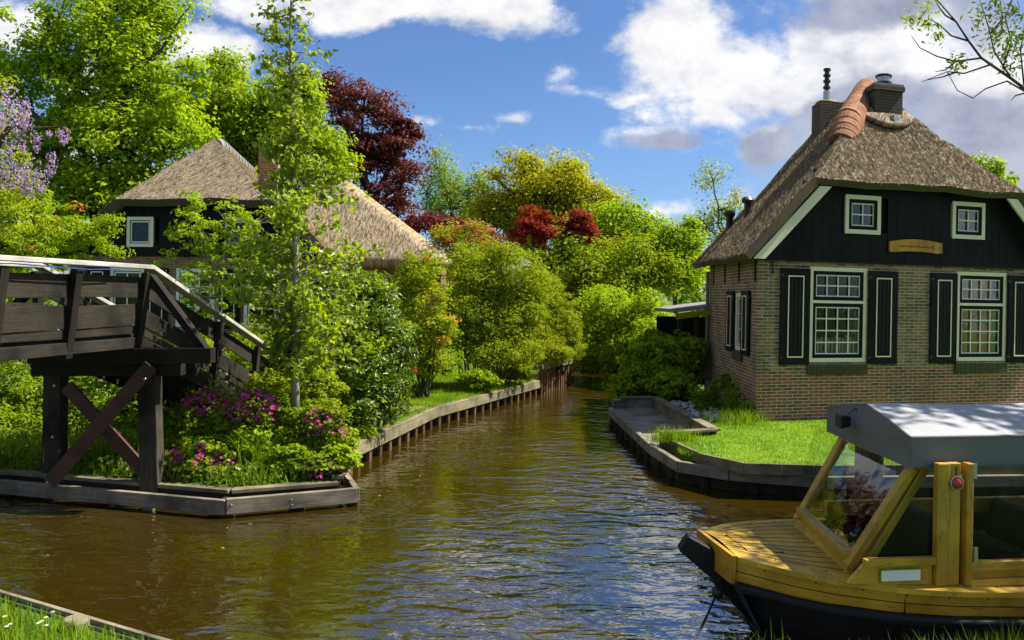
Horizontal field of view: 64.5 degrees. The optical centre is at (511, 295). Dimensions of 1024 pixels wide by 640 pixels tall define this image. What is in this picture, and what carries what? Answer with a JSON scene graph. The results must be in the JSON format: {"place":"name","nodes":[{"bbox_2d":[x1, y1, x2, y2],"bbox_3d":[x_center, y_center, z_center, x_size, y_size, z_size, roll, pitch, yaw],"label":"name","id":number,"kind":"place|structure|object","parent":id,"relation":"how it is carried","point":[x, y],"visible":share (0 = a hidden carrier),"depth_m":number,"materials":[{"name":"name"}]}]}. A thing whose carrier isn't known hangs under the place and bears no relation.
{"place":"outdoors","nodes":[
{"label":"outdoors","id":0,"kind":"place"},
{"bbox_2d":[0,590,158,639],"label":"bank","id":1,"kind":"structure","parent":0,"point":[31,631],"depth_m":5.23,"materials":[{"name":"green plant"}]},
{"bbox_2d":[61,614,89,630],"bbox_3d":[-2.830,2.268,5.247,0.169,0.360,0.169,1,0,0],"label":"post stump","id":2,"kind":"object","parent":1,"relation":"on","point":[68,619],"visible":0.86,"depth_m":5.22,"materials":[{"name":"beige wood"}]},
{"bbox_2d":[0,589,170,639],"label":"bank board","id":3,"kind":"object","parent":1,"relation":"on","point":[64,612],"visible":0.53,"depth_m":5.39,"materials":[{"name":"grey wood"}]},
{"bbox_2d":[0,442,332,486],"bbox_3d":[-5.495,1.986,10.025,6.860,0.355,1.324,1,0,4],"label":"grass","id":4,"kind":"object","parent":0,"point":[177,473],"visible":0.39,"depth_m":9.63,"materials":[{"name":"green plant"}]},
{"bbox_2d":[0,422,71,462],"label":"grass tuft","id":5,"kind":"object","parent":4,"relation":"on","point":[22,443],"visible":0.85,"depth_m":10.14,"materials":[{"name":"green plant"}]},
{"bbox_2d":[36,419,130,458],"bbox_3d":[-5.345,1.802,10.221,1.166,0.441,0.873,1,0,-33],"label":"grass tuft","id":6,"kind":"object","parent":4,"relation":"on","point":[93,450],"visible":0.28,"depth_m":10.13,"materials":[{"name":"green plant"}]},
{"bbox_2d":[95,419,177,460],"bbox_3d":[-4.732,1.772,10.099,1.067,0.523,0.842,1,0,0],"label":"grass tuft","id":7,"kind":"object","parent":4,"relation":"on","point":[133,442],"visible":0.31,"depth_m":10.06,"materials":[{"name":"green plant"}]},
{"bbox_2d":[163,405,204,453],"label":"leafy perennial","id":8,"kind":"object","parent":4,"relation":"on","point":[174,412],"visible":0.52,"depth_m":10.20,"materials":[{"name":"green plant"}]},
{"bbox_2d":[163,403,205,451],"bbox_3d":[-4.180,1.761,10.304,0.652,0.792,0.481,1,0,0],"label":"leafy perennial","id":9,"kind":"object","parent":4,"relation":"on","point":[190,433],"visible":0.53,"depth_m":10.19,"materials":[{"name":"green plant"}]},
{"bbox_2d":[164,435,239,474],"bbox_3d":[-3.712,1.944,9.741,1.112,0.539,0.700,1,0,0],"label":"cranesbill","id":10,"kind":"object","parent":4,"relation":"on","point":[206,451],"visible":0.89,"depth_m":9.63,"materials":[{"name":"green plant"}]},
{"bbox_2d":[201,406,243,445],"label":"leafy perennial","id":11,"kind":"object","parent":4,"relation":"on","point":[217,413],"visible":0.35,"depth_m":10.06,"materials":[{"name":"green plant"}]},
{"bbox_2d":[194,402,252,448],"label":"leafy perennial","id":12,"kind":"object","parent":4,"relation":"on","point":[227,423],"visible":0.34,"depth_m":10.08,"materials":[{"name":"green plant"}]},
{"bbox_2d":[223,424,272,465],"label":"leafy perennial","id":13,"kind":"object","parent":4,"relation":"on","point":[245,434],"visible":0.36,"depth_m":9.84,"materials":[{"name":"green plant"}]},
{"bbox_2d":[227,423,271,459],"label":"leafy perennial","id":14,"kind":"object","parent":4,"relation":"on","point":[243,443],"visible":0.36,"depth_m":9.86,"materials":[{"name":"green plant"}]},
{"bbox_2d":[220,379,289,431],"bbox_3d":[-3.216,1.565,10.198,0.944,1.035,0.542,1,0,0],"label":"red campion","id":15,"kind":"object","parent":4,"relation":"on","point":[241,400],"visible":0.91,"depth_m":10.09,"materials":[{"name":"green plant"}]},
{"bbox_2d":[218,426,294,467],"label":"grass tuft","id":16,"kind":"object","parent":4,"relation":"on","point":[257,456],"visible":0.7,"depth_m":9.77,"materials":[{"name":"green plant"}]},
{"bbox_2d":[251,395,312,451],"bbox_3d":[-2.974,1.678,10.302,0.888,0.827,0.584,1,0,0],"label":"leafy perennial","id":17,"kind":"object","parent":4,"relation":"on","point":[290,419],"visible":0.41,"depth_m":10.17,"materials":[{"name":"green plant"}]},
{"bbox_2d":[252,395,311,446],"bbox_3d":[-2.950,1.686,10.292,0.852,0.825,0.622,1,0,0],"label":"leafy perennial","id":18,"kind":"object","parent":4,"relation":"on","point":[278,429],"visible":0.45,"depth_m":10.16,"materials":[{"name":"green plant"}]},
{"bbox_2d":[259,443,306,471],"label":"leafy perennial","id":19,"kind":"object","parent":4,"relation":"on","point":[283,452],"visible":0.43,"depth_m":9.70,"materials":[{"name":"green plant"}]},
{"bbox_2d":[263,444,312,471],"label":"leafy perennial","id":20,"kind":"object","parent":4,"relation":"on","point":[290,449],"visible":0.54,"depth_m":9.68,"materials":[{"name":"green plant"}]},
{"bbox_2d":[214,0,398,422],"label":"young alder","id":21,"kind":"object","parent":4,"relation":"on","point":[289,350],"visible":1,"depth_m":10.53,"materials":[{"name":"green plant"}]},
{"bbox_2d":[291,451,346,477],"bbox_3d":[-2.375,2.062,9.790,0.795,0.382,0.536,1,0,0],"label":"cranesbill","id":22,"kind":"object","parent":4,"relation":"on","point":[319,462],"visible":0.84,"depth_m":9.67,"materials":[{"name":"green plant"}]},
{"bbox_2d":[300,398,344,447],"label":"buttercups","id":23,"kind":"object","parent":4,"relation":"on","point":[315,403],"visible":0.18,"depth_m":10.97,"materials":[{"name":"green plant"}]},
{"bbox_2d":[298,398,355,453],"bbox_3d":[-2.368,1.700,10.318,0.775,0.797,0.535,1,0,0],"label":"red campion","id":24,"kind":"object","parent":4,"relation":"on","point":[326,423],"visible":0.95,"depth_m":10.23,"materials":[{"name":"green plant"}]},
{"bbox_2d":[316,444,362,480],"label":"leafy perennial","id":25,"kind":"object","parent":4,"relation":"on","point":[345,447],"visible":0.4,"depth_m":9.84,"materials":[{"name":"green plant"}]},
{"bbox_2d":[324,444,363,472],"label":"leafy perennial","id":26,"kind":"object","parent":4,"relation":"on","point":[344,459],"visible":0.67,"depth_m":9.79,"materials":[{"name":"green plant"}]},
{"bbox_2d":[1,295,742,462],"bbox_3d":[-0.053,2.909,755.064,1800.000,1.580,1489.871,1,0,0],"label":"ground","id":27,"kind":"structure","parent":0,"point":[670,449],"depth_m":17.20,"materials":[{"name":"green plant"}]},
{"bbox_2d":[0,359,70,444],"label":"garden shrub","id":28,"kind":"object","parent":27,"relation":"on","point":[19,385],"visible":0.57,"depth_m":11.81,"materials":[{"name":"green plant"}]},
{"bbox_2d":[0,73,71,243],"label":"wisteria","id":29,"kind":"object","parent":27,"relation":"on","point":[48,225],"visible":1,"depth_m":9.46,"materials":[{"name":"purple plant"}]},
{"bbox_2d":[0,176,135,397],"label":"rowan","id":30,"kind":"object","parent":27,"relation":"on","point":[43,247],"visible":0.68,"depth_m":12.86,"materials":[{"name":"green plant"}]},
{"bbox_2d":[13,376,137,437],"bbox_3d":[-6.180,1.739,12.194,2.021,1.441,2.815,1,0,-43],"label":"garden shrub","id":31,"kind":"object","parent":27,"relation":"on","point":[94,395],"visible":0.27,"depth_m":12.10,"materials":[{"name":"green plant"}]},
{"bbox_2d":[0,0,223,254],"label":"field maple","id":32,"kind":"object","parent":27,"relation":"on","point":[130,74],"visible":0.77,"depth_m":22.97,"materials":[{"name":"green plant"}]},
{"bbox_2d":[99,386,169,430],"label":"garden shrub","id":33,"kind":"object","parent":27,"relation":"on","point":[136,407],"visible":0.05,"depth_m":12.47,"materials":[{"name":"green plant"}]},
{"bbox_2d":[0,255,282,492],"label":"wooden footbridge","id":34,"kind":"object","parent":27,"relation":"on","point":[127,352],"visible":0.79,"depth_m":9.28,"materials":[{"name":"brown wood"}]},
{"bbox_2d":[1,415,315,451],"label":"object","id":35,"kind":"object","parent":27,"relation":"on","point":[69,436],"visible":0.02,"depth_m":11.19,"materials":[{"name":"green plant"}]},
{"bbox_2d":[0,469,343,498],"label":"retaining edge","id":36,"kind":"object","parent":27,"relation":"on","point":[198,490],"visible":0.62,"depth_m":9.46,"materials":[{"name":"grey wood"}]},
{"bbox_2d":[171,378,213,420],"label":"broad leaved plant","id":37,"kind":"object","parent":27,"relation":"on","point":[194,387],"visible":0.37,"depth_m":10.66,"materials":[{"name":"green plant"}]},
{"bbox_2d":[171,379,231,433],"bbox_3d":[-3.890,1.577,10.511,0.966,0.987,0.582,1,0,-26],"label":"red campion","id":38,"kind":"object","parent":27,"relation":"on","point":[217,396],"visible":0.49,"depth_m":10.41,"materials":[{"name":"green plant"}]},
{"bbox_2d":[65,138,351,372],"bbox_3d":[-8.222,-0.960,23.675,7.130,6.618,11.879,1,0,-9],"label":"thatched farmhouse","id":39,"kind":"object","parent":27,"relation":"on","point":[213,170],"visible":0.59,"depth_m":19.42,"materials":[{"name":"beige plant"}]},
{"bbox_2d":[110,267,143,304],"bbox_3d":[-9.331,0.029,19.665,0.934,1.400,0.114,1,0,10],"label":"window","id":40,"kind":"structure","parent":39,"relation":"in","point":[112,272],"depth_m":19.65,"materials":[{"name":"white paint"}]},
{"bbox_2d":[126,217,154,246],"bbox_3d":[-8.944,-1.524,19.518,0.734,0.720,0.114,1,0,10],"label":"window","id":41,"kind":"structure","parent":39,"relation":"in","point":[129,243],"depth_m":19.48,"materials":[{"name":"beige paint"}]},
{"bbox_2d":[175,268,214,326],"bbox_3d":[-7.556,0.061,19.368,1.034,1.400,0.114,1,0,10],"label":"window","id":42,"kind":"structure","parent":39,"relation":"in","point":[178,273],"depth_m":19.37,"materials":[{"name":"white paint"}]},
{"bbox_2d":[244,269,279,328],"bbox_3d":[-5.880,0.092,19.088,0.934,1.400,0.114,1,0,10],"label":"window","id":43,"kind":"structure","parent":39,"relation":"in","point":[246,308],"depth_m":19.09,"materials":[{"name":"white paint"}]},
{"bbox_2d":[147,188,277,382],"bbox_3d":[-5.027,0.276,13.382,2.451,4.103,1.286,1,0,0],"label":"pear tree","id":44,"kind":"object","parent":27,"relation":"on","point":[197,233],"visible":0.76,"depth_m":13.44,"materials":[{"name":"green plant"}]},
{"bbox_2d":[221,339,274,386],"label":"garden hedge","id":45,"kind":"object","parent":27,"relation":"on","point":[242,361],"visible":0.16,"depth_m":15.07,"materials":[{"name":"green plant"}]},
{"bbox_2d":[242,363,301,403],"bbox_3d":[-3.397,1.526,11.621,0.916,1.106,0.511,1,0,0],"label":"spurge","id":46,"kind":"object","parent":27,"relation":"on","point":[272,383],"visible":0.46,"depth_m":11.50,"materials":[{"name":"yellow plant"}]},
{"bbox_2d":[181,45,367,192],"bbox_3d":[-8.357,-3.186,28.065,6.629,10.925,3.928,1,0,0],"label":"ash tree","id":47,"kind":"object","parent":27,"relation":"on","point":[241,120],"visible":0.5,"depth_m":27.27,"materials":[{"name":"green plant"}]},
{"bbox_2d":[225,319,331,363],"bbox_3d":[-4.673,1.256,16.481,2.258,1.576,2.232,1,0,0],"label":"garden hedge","id":48,"kind":"object","parent":27,"relation":"on","point":[254,332],"visible":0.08,"depth_m":16.25,"materials":[{"name":"green plant"}]},
{"bbox_2d":[278,368,349,432],"bbox_3d":[-2.778,1.534,11.394,0.996,1.115,0.623,1,0,0],"label":"spurge","id":49,"kind":"object","parent":27,"relation":"on","point":[323,387],"visible":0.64,"depth_m":11.33,"materials":[{"name":"green plant"}]},
{"bbox_2d":[199,148,456,324],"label":"thatched barn","id":50,"kind":"structure","parent":27,"relation":"on","point":[369,224],"depth_m":25.72,"materials":[{"name":"plant"}]},
{"bbox_2d":[290,264,422,430],"bbox_3d":[-2.440,0.793,12.738,2.062,2.592,2.207,1,0,0],"label":"laurel","id":51,"kind":"object","parent":27,"relation":"on","point":[372,375],"visible":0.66,"depth_m":12.40,"materials":[{"name":"green plant"}]},
{"bbox_2d":[6,243,709,320],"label":"distant woodland","id":52,"kind":"object","parent":27,"relation":"on","point":[186,301],"visible":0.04,"depth_m":55.37,"materials":[{"name":"green plant"}]},
{"bbox_2d":[313,65,436,220],"bbox_3d":[-6.133,-3.507,33.041,5.700,11.632,4.514,1,0,32],"label":"copper beech","id":53,"kind":"object","parent":27,"relation":"on","point":[399,135],"visible":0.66,"depth_m":32.53,"materials":[{"name":"red plant"}]},
{"bbox_2d":[280,367,537,441],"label":"quay lawn","id":54,"kind":"structure","parent":27,"relation":"on","point":[437,400],"depth_m":17.29,"materials":[{"name":"green plant"}]},
{"bbox_2d":[400,361,417,416],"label":"red rhododendron","id":55,"kind":"object","parent":27,"relation":"on","point":[409,393],"visible":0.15,"depth_m":13.98,"materials":[{"name":"green plant"}]},
{"bbox_2d":[389,248,463,397],"bbox_3d":[-1.787,0.568,16.331,1.669,3.070,1.471,1,0,0],"label":"photinia","id":56,"kind":"object","parent":27,"relation":"on","point":[436,326],"visible":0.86,"depth_m":16.25,"materials":[{"name":"green plant"}]},
{"bbox_2d":[381,319,485,388],"bbox_3d":[-1.781,1.309,18.469,2.191,1.602,2.533,1,0,21],"label":"privet","id":57,"kind":"object","parent":27,"relation":"on","point":[448,370],"visible":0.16,"depth_m":17.74,"materials":[{"name":"green plant"}]},
{"bbox_2d":[340,380,540,484],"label":"canal quay","id":58,"kind":"structure","parent":27,"relation":"on","point":[388,438],"depth_m":15.34,"materials":[{"name":"grey wood"}]},
{"bbox_2d":[340,424,362,451],"bbox_3d":[-2.234,1.963,10.780,0.420,0.469,0.390,1,0,20],"label":"red campion","id":59,"kind":"object","parent":58,"relation":"on","point":[353,439],"visible":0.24,"depth_m":10.77,"materials":[{"name":"green plant"}]},
{"bbox_2d":[352,423,379,438],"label":"ferns","id":60,"kind":"object","parent":58,"relation":"on","point":[368,431],"visible":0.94,"depth_m":11.84,"materials":[{"name":"green plant"}]},
{"bbox_2d":[411,134,493,251],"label":"silver birch","id":61,"kind":"object","parent":27,"relation":"on","point":[450,190],"visible":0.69,"depth_m":41.67,"materials":[{"name":"green plant"}]},
{"bbox_2d":[400,208,510,273],"bbox_3d":[-2.257,-0.423,30.083,4.206,5.605,2.361,1,0,14],"label":"purple plum","id":62,"kind":"object","parent":27,"relation":"on","point":[413,222],"visible":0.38,"depth_m":29.70,"materials":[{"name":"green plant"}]},
{"bbox_2d":[423,217,517,358],"bbox_3d":[-1.415,-0.050,25.924,3.086,4.898,2.253,1,0,-14],"label":"pink pieris","id":63,"kind":"object","parent":27,"relation":"on","point":[439,238],"visible":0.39,"depth_m":25.69,"materials":[{"name":"green plant"}]},
{"bbox_2d":[453,368,503,391],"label":"ferns","id":64,"kind":"object","parent":27,"relation":"on","point":[476,380],"visible":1,"depth_m":17.52,"materials":[{"name":"green plant"}]},
{"bbox_2d":[434,238,561,385],"bbox_3d":[-0.367,0.406,18.824,3.093,3.435,2.365,1,0,0],"label":"bamboo clump","id":65,"kind":"object","parent":27,"relation":"on","point":[507,352],"visible":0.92,"depth_m":18.66,"materials":[{"name":"green plant"}]},
{"bbox_2d":[496,363,537,384],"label":"ferns","id":66,"kind":"object","parent":27,"relation":"on","point":[517,375],"visible":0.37,"depth_m":19.30,"materials":[{"name":"green plant"}]},
{"bbox_2d":[478,259,556,349],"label":"garden shed","id":67,"kind":"structure","parent":27,"relation":"on","point":[513,303],"depth_m":29.30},
{"bbox_2d":[503,203,562,263],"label":"japanese maple","id":68,"kind":"object","parent":27,"relation":"on","point":[535,227],"visible":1,"depth_m":27.90,"materials":[{"name":"red plant"}]},
{"bbox_2d":[503,359,572,394],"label":"raised quay","id":69,"kind":"structure","parent":27,"relation":"on","point":[548,378],"depth_m":21.23,"materials":[{"name":"brown wood"}]},
{"bbox_2d":[455,142,636,262],"bbox_3d":[1.597,-2.390,37.769,8.519,9.685,5.504,1,0,0],"label":"oak tree","id":70,"kind":"object","parent":27,"relation":"on","point":[568,188],"visible":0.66,"depth_m":37.18,"materials":[{"name":"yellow plant"}]},
{"bbox_2d":[521,275,587,375],"bbox_3d":[0.998,0.778,21.366,1.636,2.766,2.224,1,0,26],"label":"yew hedge","id":71,"kind":"object","parent":27,"relation":"on","point":[558,333],"visible":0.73,"depth_m":21.31,"materials":[{"name":"green plant"}]},
{"bbox_2d":[552,208,600,294],"bbox_3d":[2.260,-0.316,28.587,1.825,5.568,1.394,1,0,0],"label":"japanese maple","id":72,"kind":"object","parent":27,"relation":"on","point":[583,229],"visible":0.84,"depth_m":28.29,"materials":[{"name":"red plant"}]},
{"bbox_2d":[510,226,693,318],"bbox_3d":[3.042,0.043,27.932,6.391,4.900,3.987,1,0,0],"label":"willow","id":73,"kind":"object","parent":27,"relation":"on","point":[592,270],"visible":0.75,"depth_m":27.48,"materials":[{"name":"green plant"}]},
{"bbox_2d":[567,283,674,374],"bbox_3d":[3.412,1.083,23.910,3.716,2.933,5.460,1,0,0],"label":"viburnum","id":74,"kind":"object","parent":27,"relation":"on","point":[607,339],"visible":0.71,"depth_m":23.46,"materials":[{"name":"green plant"}]},
{"bbox_2d":[576,194,676,298],"bbox_3d":[4.583,-0.820,33.067,4.817,6.675,3.845,1,0,-28],"label":"lime tree","id":75,"kind":"object","parent":27,"relation":"on","point":[619,218],"visible":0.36,"depth_m":32.31,"materials":[{"name":"green plant"}]},
{"bbox_2d":[613,407,689,447],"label":"mooring deck","id":76,"kind":"structure","parent":27,"relation":"on","point":[640,419],"depth_m":14.67,"materials":[{"name":"grey concrete"}]},
{"bbox_2d":[602,326,711,400],"bbox_3d":[3.341,1.518,17.501,2.178,1.651,2.374,1,0,37],"label":"hydrangea","id":77,"kind":"object","parent":27,"relation":"on","point":[666,366],"visible":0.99,"depth_m":17.19,"materials":[{"name":"green plant"}]},
{"bbox_2d":[610,396,719,448],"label":"deck retaining wall","id":78,"kind":"structure","parent":27,"relation":"on","point":[677,413],"depth_m":15.02,"materials":[{"name":"grey concrete"}]},
{"bbox_2d":[637,213,709,313],"bbox_3d":[5.721,-0.207,28.941,3.318,5.480,2.621,1,0,0],"label":"hazel","id":79,"kind":"object","parent":27,"relation":"on","point":[685,238],"visible":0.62,"depth_m":28.60,"materials":[{"name":"green plant"}]},
{"bbox_2d":[654,301,711,393],"bbox_3d":[4.351,1.175,18.980,1.656,2.110,2.440,1,0,0],"label":"lean to shed","id":80,"kind":"object","parent":27,"relation":"on","point":[692,322],"visible":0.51,"depth_m":19.80,"materials":[{"name":"black wood"}]},
{"bbox_2d":[689,387,712,411],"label":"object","id":81,"kind":"object","parent":27,"relation":"on","point":[696,401],"depth_m":15.16,"materials":[{"name":"green plant"}]},
{"bbox_2d":[670,400,733,423],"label":"pebbles","id":82,"kind":"object","parent":27,"relation":"on","point":[683,404],"visible":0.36,"depth_m":15.21,"materials":[{"name":"grey stone"}]},
{"bbox_2d":[700,378,726,408],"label":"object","id":83,"kind":"object","parent":27,"relation":"on","point":[715,403],"depth_m":15.55,"materials":[{"name":"green plant"}]},
{"bbox_2d":[689,154,747,248],"bbox_3d":[8.858,-1.693,33.937,3.033,8.556,2.707,1,0,0],"label":"slender birch","id":84,"kind":"object","parent":27,"relation":"on","point":[708,223],"visible":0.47,"depth_m":33.94,"materials":[{"name":"green plant"}]},
{"bbox_2d":[716,370,737,412],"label":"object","id":85,"kind":"object","parent":27,"relation":"on","point":[724,379],"depth_m":15.17,"materials":[{"name":"green plant"}]},
{"bbox_2d":[720,379,748,416],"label":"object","id":86,"kind":"object","parent":27,"relation":"on","point":[734,403],"depth_m":14.34,"materials":[{"name":"green plant"}]},
{"bbox_2d":[737,400,757,419],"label":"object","id":87,"kind":"object","parent":27,"relation":"on","point":[750,404],"depth_m":13.87,"materials":[{"name":"green plant"}]},
{"bbox_2d":[608,407,1023,499],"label":"bank fender","id":88,"kind":"object","parent":27,"relation":"on","point":[708,476],"visible":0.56,"depth_m":10.46,"materials":[{"name":"wood"}]},
{"bbox_2d":[671,440,1023,475],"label":"lawn edging","id":89,"kind":"object","parent":27,"relation":"on","point":[767,468],"visible":0.67,"depth_m":10.26,"materials":[{"name":"grey wood"}]},
{"bbox_2d":[690,68,1023,421],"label":"brick cottage","id":90,"kind":"structure","parent":27,"relation":"on","point":[820,297],"depth_m":14.92,"materials":[{"name":"beige brick"}]},
{"bbox_2d":[735,293,740,349],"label":"window","id":91,"kind":"structure","parent":90,"relation":"in","point":[738,295],"depth_m":15.45,"materials":[{"name":"beige paint"}]},
{"bbox_2d":[809,267,866,361],"bbox_3d":[5.808,0.346,14.478,1.246,1.680,0.113,1,0,-17],"label":"window","id":92,"kind":"structure","parent":90,"relation":"in","point":[859,302],"depth_m":14.46,"materials":[{"name":"beige paint"}]},
{"bbox_2d":[843,194,880,234],"bbox_3d":[6.279,-1.440,14.534,0.801,0.690,0.113,1,0,-17],"label":"window","id":93,"kind":"structure","parent":90,"relation":"in","point":[874,229],"depth_m":14.49,"materials":[{"name":"beige paint"}]},
{"bbox_2d":[888,239,941,253],"bbox_3d":[7.385,-0.896,14.819,1.205,0.247,0.050,1,0,-17],"label":"name board","id":94,"kind":"object","parent":90,"relation":"attached to","point":[914,245],"visible":1,"depth_m":14.79,"materials":[{"name":"yellow wood"}]},
{"bbox_2d":[950,201,985,239],"bbox_3d":[8.561,-1.398,15.233,0.806,0.690,0.113,1,0,-17],"label":"window","id":95,"kind":"structure","parent":90,"relation":"in","point":[956,206],"depth_m":15.19,"materials":[{"name":"beige paint"}]},
{"bbox_2d":[956,271,1006,360],"bbox_3d":[8.905,0.403,15.427,1.226,1.680,0.113,1,0,-17],"label":"window","id":96,"kind":"structure","parent":90,"relation":"in","point":[970,303],"depth_m":15.41,"materials":[{"name":"beige paint"}]},
{"bbox_2d":[900,0,1023,100],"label":"overhanging ash","id":97,"kind":"object","parent":27,"relation":"on","point":[1010,39],"visible":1,"depth_m":8.19,"materials":[{"name":"green plant"}]},
{"bbox_2d":[970,151,1023,190],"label":"sycamore","id":98,"kind":"object","parent":27,"relation":"on","point":[994,166],"visible":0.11,"depth_m":29.69,"materials":[{"name":"green plant"}]},
{"bbox_2d":[0,372,932,639],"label":"water","id":99,"kind":"structure","parent":0,"point":[566,512],"depth_m":7.87,"materials":[{"name":"brown liquid"}]},
{"bbox_2d":[0,473,359,516],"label":"fender board","id":100,"kind":"object","parent":99,"relation":"in","point":[348,493],"visible":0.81,"depth_m":9.18,"materials":[{"name":"wood"}]},
{"bbox_2d":[678,403,1023,639],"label":"tour boat","id":101,"kind":"object","parent":99,"relation":"on","point":[898,562],"visible":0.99,"depth_m":5.52,"materials":[{"name":"black paint"}]},
{"bbox_2d":[854,445,883,498],"bbox_3d":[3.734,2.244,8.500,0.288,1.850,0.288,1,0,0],"label":"window pane","id":102,"kind":"object","parent":101,"relation":"in","point":[868,473],"depth_m":8.38,"materials":[{"name":"clear glass"}]},
{"bbox_2d":[0,0,1023,299],"label":"sky","id":103,"kind":"structure","parent":0,"point":[648,89],"materials":[{"name":"blue"}]},
{"bbox_2d":[667,418,899,464],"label":"lawn grass","id":104,"kind":"structure","parent":0,"point":[770,430],"depth_m":11.77,"materials":[{"name":"green plant"}]},
{"bbox_2d":[642,425,722,444],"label":"grass tuft","id":105,"kind":"object","parent":104,"relation":"on","point":[675,435],"visible":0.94,"depth_m":11.85,"materials":[{"name":"green plant"}]},
{"bbox_2d":[673,406,779,429],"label":"grass tuft","id":106,"kind":"object","parent":104,"relation":"on","point":[737,419],"visible":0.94,"depth_m":13.54,"materials":[{"name":"green plant"}]},
{"bbox_2d":[887,616,1023,639],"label":"bank grass","id":107,"kind":"structure","parent":0,"point":[998,638],"depth_m":4.96,"materials":[{"name":"green plant"}]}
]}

